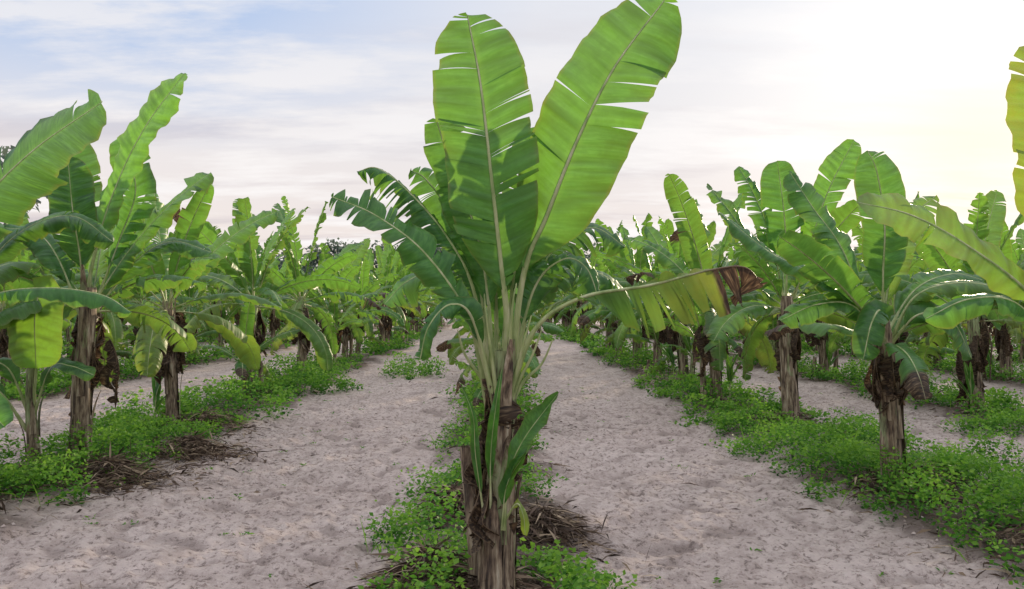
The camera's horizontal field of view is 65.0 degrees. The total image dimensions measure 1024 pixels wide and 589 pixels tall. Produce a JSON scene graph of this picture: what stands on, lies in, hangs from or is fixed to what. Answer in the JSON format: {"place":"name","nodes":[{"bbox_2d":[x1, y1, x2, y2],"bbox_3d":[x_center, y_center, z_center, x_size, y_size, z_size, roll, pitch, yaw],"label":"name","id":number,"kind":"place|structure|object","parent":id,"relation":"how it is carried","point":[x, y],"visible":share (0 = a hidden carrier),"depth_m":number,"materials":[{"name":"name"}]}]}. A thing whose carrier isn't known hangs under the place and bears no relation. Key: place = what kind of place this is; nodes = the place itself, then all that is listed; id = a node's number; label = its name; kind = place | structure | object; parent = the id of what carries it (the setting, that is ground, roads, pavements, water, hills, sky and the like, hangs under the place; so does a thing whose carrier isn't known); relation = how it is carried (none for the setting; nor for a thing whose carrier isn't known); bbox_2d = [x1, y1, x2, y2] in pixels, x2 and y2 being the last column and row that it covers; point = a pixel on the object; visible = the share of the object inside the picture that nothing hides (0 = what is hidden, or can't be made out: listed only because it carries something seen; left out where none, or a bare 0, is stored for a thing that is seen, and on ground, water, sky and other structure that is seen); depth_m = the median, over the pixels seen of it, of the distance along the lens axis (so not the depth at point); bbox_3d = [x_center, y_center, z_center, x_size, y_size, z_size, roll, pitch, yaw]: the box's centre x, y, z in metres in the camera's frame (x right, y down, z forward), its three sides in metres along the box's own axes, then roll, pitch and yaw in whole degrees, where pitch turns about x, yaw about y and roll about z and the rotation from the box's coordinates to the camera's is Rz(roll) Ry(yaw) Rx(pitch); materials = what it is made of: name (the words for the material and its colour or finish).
{"place":"outdoors","nodes":[
{"label":"outdoors","id":0,"kind":"place"},
{"bbox_2d":[0,310,1023,588],"bbox_3d":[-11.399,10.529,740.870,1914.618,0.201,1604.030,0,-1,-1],"label":"sandy ground","id":1,"kind":"structure","parent":0,"point":[202,550],"depth_m":6.16,"materials":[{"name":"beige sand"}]},
{"bbox_2d":[11,249,76,355],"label":"banana plant","id":2,"kind":"object","parent":1,"relation":"on","point":[27,253],"visible":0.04,"depth_m":18.66,"materials":[{"name":"green plant"}]},
{"bbox_2d":[0,211,104,387],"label":"banana plant","id":3,"kind":"object","parent":1,"relation":"on","point":[4,340],"visible":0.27,"depth_m":13.22,"materials":[{"name":"green plant"}]},
{"bbox_2d":[0,89,131,428],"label":"banana plant","id":4,"kind":"object","parent":1,"relation":"on","point":[38,157],"visible":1,"depth_m":5.83,"materials":[{"name":"green plant"}]},
{"bbox_2d":[13,234,133,358],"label":"banana plant","id":5,"kind":"object","parent":1,"relation":"on","point":[68,327],"visible":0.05,"depth_m":21.39,"materials":[{"name":"green plant"}]},
{"bbox_2d":[33,233,150,362],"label":"banana plant","id":6,"kind":"object","parent":1,"relation":"on","point":[112,320],"visible":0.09,"depth_m":15.64,"materials":[{"name":"green plant"}]},
{"bbox_2d":[0,73,213,469],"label":"banana plant","id":7,"kind":"object","parent":1,"relation":"on","point":[34,329],"visible":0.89,"depth_m":7.09,"materials":[{"name":"green plant"}]},
{"bbox_2d":[119,299,128,330],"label":"banana plant","id":8,"kind":"object","parent":1,"relation":"on","point":[122,319],"visible":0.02,"depth_m":32.08,"materials":[{"name":"green plant"}]},
{"bbox_2d":[102,262,160,331],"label":"banana plant","id":9,"kind":"object","parent":1,"relation":"on","point":[127,328],"visible":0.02,"depth_m":24.24,"materials":[{"name":"green plant"}]},
{"bbox_2d":[72,230,210,351],"bbox_3d":[-8.307,0.004,17.947,2.651,3.531,2.799,0,-1,7],"label":"banana plant","id":10,"kind":"object","parent":1,"relation":"on","point":[131,336],"visible":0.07,"depth_m":17.92,"materials":[{"name":"green plant"}]},
{"bbox_2d":[126,264,181,331],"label":"banana plant","id":11,"kind":"object","parent":1,"relation":"on","point":[154,304],"visible":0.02,"depth_m":26.20,"materials":[{"name":"green plant"}]},
{"bbox_2d":[58,184,281,420],"bbox_3d":[-4.042,0.035,9.523,2.624,3.257,2.389,0,-1,23],"label":"banana plant","id":12,"kind":"object","parent":1,"relation":"on","point":[160,358],"visible":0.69,"depth_m":9.35,"materials":[{"name":"green plant"}]},
{"bbox_2d":[159,288,211,329],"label":"banana plant","id":13,"kind":"object","parent":1,"relation":"on","point":[183,294],"visible":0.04,"depth_m":28.31,"materials":[{"name":"green plant"}]},
{"bbox_2d":[155,229,241,360],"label":"banana plant","id":14,"kind":"object","parent":1,"relation":"on","point":[187,317],"visible":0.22,"depth_m":19.76,"materials":[{"name":"green plant"}]},
{"bbox_2d":[179,279,234,323],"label":"banana plant","id":15,"kind":"object","parent":1,"relation":"on","point":[232,321],"depth_m":33.02,"materials":[{"name":"green plant"}]},
{"bbox_2d":[194,279,225,341],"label":"banana plant","id":16,"kind":"object","parent":1,"relation":"on","point":[205,306],"visible":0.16,"depth_m":30.71,"materials":[{"name":"green plant"}]},
{"bbox_2d":[180,221,278,355],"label":"banana plant","id":17,"kind":"object","parent":1,"relation":"on","point":[235,315],"visible":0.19,"depth_m":22.64,"materials":[{"name":"green plant"}]},
{"bbox_2d":[193,232,308,331],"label":"banana plant","id":18,"kind":"object","parent":1,"relation":"on","point":[274,263],"visible":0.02,"depth_m":24.82,"materials":[{"name":"green plant"}]},
{"bbox_2d":[173,197,360,395],"bbox_3d":[-4.165,0.077,12.762,3.189,3.252,2.544,0,-1,35],"label":"banana plant","id":19,"kind":"object","parent":1,"relation":"on","point":[250,259],"visible":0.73,"depth_m":12.48,"materials":[{"name":"green plant"}]},
{"bbox_2d":[234,261,300,346],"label":"banana plant","id":20,"kind":"object","parent":1,"relation":"on","point":[274,322],"visible":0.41,"depth_m":27.49,"materials":[{"name":"green plant"}]},
{"bbox_2d":[260,245,328,342],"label":"banana plant","id":21,"kind":"object","parent":1,"relation":"on","point":[304,262],"visible":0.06,"depth_m":29.54,"materials":[{"name":"green plant"}]},
{"bbox_2d":[208,196,381,371],"bbox_3d":[-3.881,-0.060,15.373,2.888,3.596,3.080,0,-1,4],"label":"banana plant","id":22,"kind":"object","parent":1,"relation":"on","point":[336,263],"visible":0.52,"depth_m":15.24,"materials":[{"name":"green plant"}]},
{"bbox_2d":[289,287,338,325],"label":"banana plant","id":23,"kind":"object","parent":1,"relation":"on","point":[316,321],"visible":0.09,"depth_m":34.02,"materials":[{"name":"green plant"}]},
{"bbox_2d":[270,238,388,365],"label":"banana plant","id":24,"kind":"object","parent":1,"relation":"on","point":[350,270],"visible":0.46,"depth_m":17.71,"materials":[{"name":"green plant"}]},
{"bbox_2d":[302,255,398,359],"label":"banana plant","id":25,"kind":"object","parent":1,"relation":"on","point":[347,332],"visible":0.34,"depth_m":20.56,"materials":[{"name":"green plant"}]},
{"bbox_2d":[312,249,404,354],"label":"banana plant","id":26,"kind":"object","parent":1,"relation":"on","point":[364,276],"visible":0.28,"depth_m":22.46,"materials":[{"name":"green plant"}]},
{"bbox_2d":[356,245,421,345],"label":"banana plant","id":27,"kind":"object","parent":1,"relation":"on","point":[397,308],"visible":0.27,"depth_m":27.17,"materials":[{"name":"green plant"}]},
{"bbox_2d":[360,244,421,350],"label":"banana plant","id":28,"kind":"object","parent":1,"relation":"on","point":[386,257],"visible":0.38,"depth_m":24.98,"materials":[{"name":"green plant"}]},
{"bbox_2d":[370,237,433,342],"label":"banana plant","id":29,"kind":"object","parent":1,"relation":"on","point":[422,310],"visible":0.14,"depth_m":29.84,"materials":[{"name":"green plant"}]},
{"bbox_2d":[391,263,437,334],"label":"banana plant","id":30,"kind":"object","parent":1,"relation":"on","point":[409,312],"visible":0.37,"depth_m":34.49,"materials":[{"name":"green plant"}]},
{"bbox_2d":[407,283,435,331],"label":"banana plant","id":31,"kind":"object","parent":1,"relation":"on","point":[432,297],"visible":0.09,"depth_m":39.39,"materials":[{"name":"green plant"}]},
{"bbox_2d":[412,286,440,333],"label":"banana plant","id":32,"kind":"object","parent":1,"relation":"on","point":[417,323],"visible":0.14,"depth_m":37.29,"materials":[{"name":"green plant"}]},
{"bbox_2d":[1,145,862,314],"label":"distant tree line","id":33,"kind":"object","parent":1,"relation":"on","point":[337,249],"depth_m":96.42,"materials":[{"name":"green plant"}]},
{"bbox_2d":[424,294,440,322],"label":"banana plant","id":34,"kind":"object","parent":1,"relation":"on","point":[428,307],"visible":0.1,"depth_m":41.99,"materials":[{"name":"green plant"}]},
{"bbox_2d":[447,315,540,357],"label":"banana plant","id":35,"kind":"object","parent":1,"relation":"on","point":[457,324],"visible":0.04,"depth_m":15.89,"materials":[{"name":"green plant"}]},
{"bbox_2d":[429,305,563,380],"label":"banana plant","id":36,"kind":"object","parent":1,"relation":"on","point":[551,328],"visible":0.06,"depth_m":12.80,"materials":[{"name":"green plant"}]},
{"bbox_2d":[436,287,559,408],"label":"banana plant","id":37,"kind":"object","parent":1,"relation":"on","point":[446,345],"visible":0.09,"depth_m":9.78,"materials":[{"name":"green plant"}]},
{"bbox_2d":[467,306,544,337],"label":"banana plant","id":38,"kind":"object","parent":1,"relation":"on","point":[470,334],"depth_m":18.78,"materials":[{"name":"green plant"}]},
{"bbox_2d":[0,320,1023,588],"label":"weeds","id":39,"kind":"object","parent":1,"relation":"on","point":[136,420],"visible":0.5,"depth_m":7.58,"materials":[{"name":"green plant"}]},
{"bbox_2d":[0,352,1023,588],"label":"dry leaf litter","id":40,"kind":"object","parent":1,"relation":"on","point":[545,524],"visible":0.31,"depth_m":6.06,"materials":[{"name":"brown plant"}]},
{"bbox_2d":[329,0,767,588],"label":"banana plant","id":41,"kind":"object","parent":1,"relation":"on","point":[565,156],"visible":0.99,"depth_m":3.79,"materials":[{"name":"green plant"}]},
{"bbox_2d":[541,302,558,324],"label":"banana plant","id":42,"kind":"object","parent":1,"relation":"on","point":[554,316],"visible":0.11,"depth_m":46.02,"materials":[{"name":"green plant"}]},
{"bbox_2d":[537,274,573,325],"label":"banana plant","id":43,"kind":"object","parent":1,"relation":"on","point":[546,308],"visible":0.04,"depth_m":44.19,"materials":[{"name":"green plant"}]},
{"bbox_2d":[535,272,578,328],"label":"banana plant","id":44,"kind":"object","parent":1,"relation":"on","point":[567,321],"visible":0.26,"depth_m":39.37,"materials":[{"name":"green plant"}]},
{"bbox_2d":[546,292,578,325],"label":"banana plant","id":45,"kind":"object","parent":1,"relation":"on","point":[561,298],"visible":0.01,"depth_m":42.21,"materials":[{"name":"green plant"}]},
{"bbox_2d":[553,294,594,334],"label":"banana plant","id":46,"kind":"object","parent":1,"relation":"on","point":[565,309],"visible":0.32,"depth_m":37.23,"materials":[{"name":"green plant"}]},
{"bbox_2d":[548,267,600,336],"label":"banana plant","id":47,"kind":"object","parent":1,"relation":"on","point":[579,303],"visible":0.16,"depth_m":34.59,"materials":[{"name":"green plant"}]},
{"bbox_2d":[548,244,605,335],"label":"banana plant","id":48,"kind":"object","parent":1,"relation":"on","point":[568,297],"visible":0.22,"depth_m":31.91,"materials":[{"name":"green plant"}]},
{"bbox_2d":[564,218,636,349],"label":"banana plant","id":49,"kind":"object","parent":1,"relation":"on","point":[584,307],"visible":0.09,"depth_m":24.12,"materials":[{"name":"green plant"}]},
{"bbox_2d":[570,256,661,357],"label":"banana plant","id":50,"kind":"object","parent":1,"relation":"on","point":[587,318],"visible":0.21,"depth_m":21.50,"materials":[{"name":"green plant"}]},
{"bbox_2d":[565,213,675,364],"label":"banana plant","id":51,"kind":"object","parent":1,"relation":"on","point":[626,252],"visible":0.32,"depth_m":19.09,"materials":[{"name":"green plant"}]},
{"bbox_2d":[595,215,675,372],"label":"banana plant","id":52,"kind":"object","parent":1,"relation":"on","point":[620,332],"visible":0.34,"depth_m":16.76,"materials":[{"name":"green plant"}]},
{"bbox_2d":[590,217,766,387],"bbox_3d":[2.993,0.171,14.424,3.158,3.102,2.810,0,-1,2],"label":"banana plant","id":53,"kind":"object","parent":1,"relation":"on","point":[680,343],"visible":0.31,"depth_m":14.16,"materials":[{"name":"green plant"}]},
{"bbox_2d":[624,174,800,404],"bbox_3d":[2.895,0.016,11.564,2.606,3.356,2.609,0,-1,6],"label":"banana plant","id":54,"kind":"object","parent":1,"relation":"on","point":[693,239],"visible":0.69,"depth_m":11.41,"materials":[{"name":"green plant"}]},
{"bbox_2d":[687,258,761,327],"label":"banana plant","id":55,"kind":"object","parent":1,"relation":"on","point":[713,263],"visible":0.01,"depth_m":23.21,"materials":[{"name":"green plant"}]},
{"bbox_2d":[726,247,746,338],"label":"banana plant","id":56,"kind":"object","parent":1,"relation":"on","point":[731,252],"visible":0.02,"depth_m":33.53,"materials":[{"name":"green plant"}]},
{"bbox_2d":[705,242,815,344],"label":"banana plant","id":57,"kind":"object","parent":1,"relation":"on","point":[728,291],"visible":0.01,"depth_m":20.79,"materials":[{"name":"green plant"}]},
{"bbox_2d":[743,226,792,352],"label":"banana plant","id":58,"kind":"object","parent":1,"relation":"on","point":[774,344],"visible":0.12,"depth_m":18.65,"materials":[{"name":"green plant"}]},
{"bbox_2d":[706,139,871,422],"bbox_3d":[3.347,-0.088,9.777,2.176,3.515,2.393,0,-1,20],"label":"banana plant","id":59,"kind":"object","parent":1,"relation":"on","point":[836,169],"visible":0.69,"depth_m":9.49,"materials":[{"name":"green plant"}]},
{"bbox_2d":[793,280,813,346],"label":"banana plant","id":60,"kind":"object","parent":1,"relation":"on","point":[801,332],"visible":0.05,"depth_m":26.36,"materials":[{"name":"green plant"}]},
{"bbox_2d":[803,289,831,351],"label":"banana plant","id":61,"kind":"object","parent":1,"relation":"on","point":[817,346],"visible":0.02,"depth_m":24.14,"materials":[{"name":"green plant"}]},
{"bbox_2d":[761,244,874,374],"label":"banana plant","id":62,"kind":"object","parent":1,"relation":"on","point":[825,354],"visible":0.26,"depth_m":16.05,"materials":[{"name":"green plant"}]},
{"bbox_2d":[842,255,880,355],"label":"banana plant","id":63,"kind":"object","parent":1,"relation":"on","point":[861,269],"visible":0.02,"depth_m":21.99,"materials":[{"name":"green plant"}]},
{"bbox_2d":[718,150,1023,491],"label":"banana plant","id":64,"kind":"object","parent":1,"relation":"on","point":[896,378],"visible":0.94,"depth_m":6.06,"materials":[{"name":"green plant"}]},
{"bbox_2d":[799,191,968,358],"bbox_3d":[6.202,0.050,13.147,2.787,3.316,2.400,0,-1,32],"label":"banana plant","id":65,"kind":"object","parent":1,"relation":"on","point":[904,337],"visible":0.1,"depth_m":13.08,"materials":[{"name":"green plant"}]},
{"bbox_2d":[862,237,924,344],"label":"banana plant","id":66,"kind":"object","parent":1,"relation":"on","point":[874,292],"depth_m":20.23,"materials":[{"name":"green plant"}]},
{"bbox_2d":[893,251,967,366],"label":"banana plant","id":67,"kind":"object","parent":1,"relation":"on","point":[963,325],"visible":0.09,"depth_m":18.10,"materials":[{"name":"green plant"}]},
{"bbox_2d":[856,46,1023,328],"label":"banana plant","id":68,"kind":"object","parent":1,"relation":"on","point":[991,264],"visible":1,"depth_m":4.49,"materials":[{"name":"green plant"}]},
{"bbox_2d":[859,190,1023,411],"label":"banana plant","id":69,"kind":"object","parent":1,"relation":"on","point":[985,226],"visible":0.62,"depth_m":10.55,"materials":[{"name":"green plant"}]},
{"bbox_2d":[918,222,1023,379],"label":"banana plant","id":70,"kind":"object","parent":1,"relation":"on","point":[1002,339],"visible":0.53,"depth_m":15.40,"materials":[{"name":"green plant"}]},
{"bbox_2d":[950,298,1023,343],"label":"banana plant","id":71,"kind":"object","parent":1,"relation":"on","point":[981,324],"visible":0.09,"depth_m":22.14,"materials":[{"name":"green plant"}]},
{"bbox_2d":[1009,228,1023,362],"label":"banana plant","id":72,"kind":"object","parent":1,"relation":"on","point":[1018,252],"visible":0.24,"depth_m":19.92,"materials":[{"name":"green plant"}]},
{"bbox_2d":[0,0,1023,267],"label":"sky","id":73,"kind":"structure","parent":0,"point":[292,99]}
]}

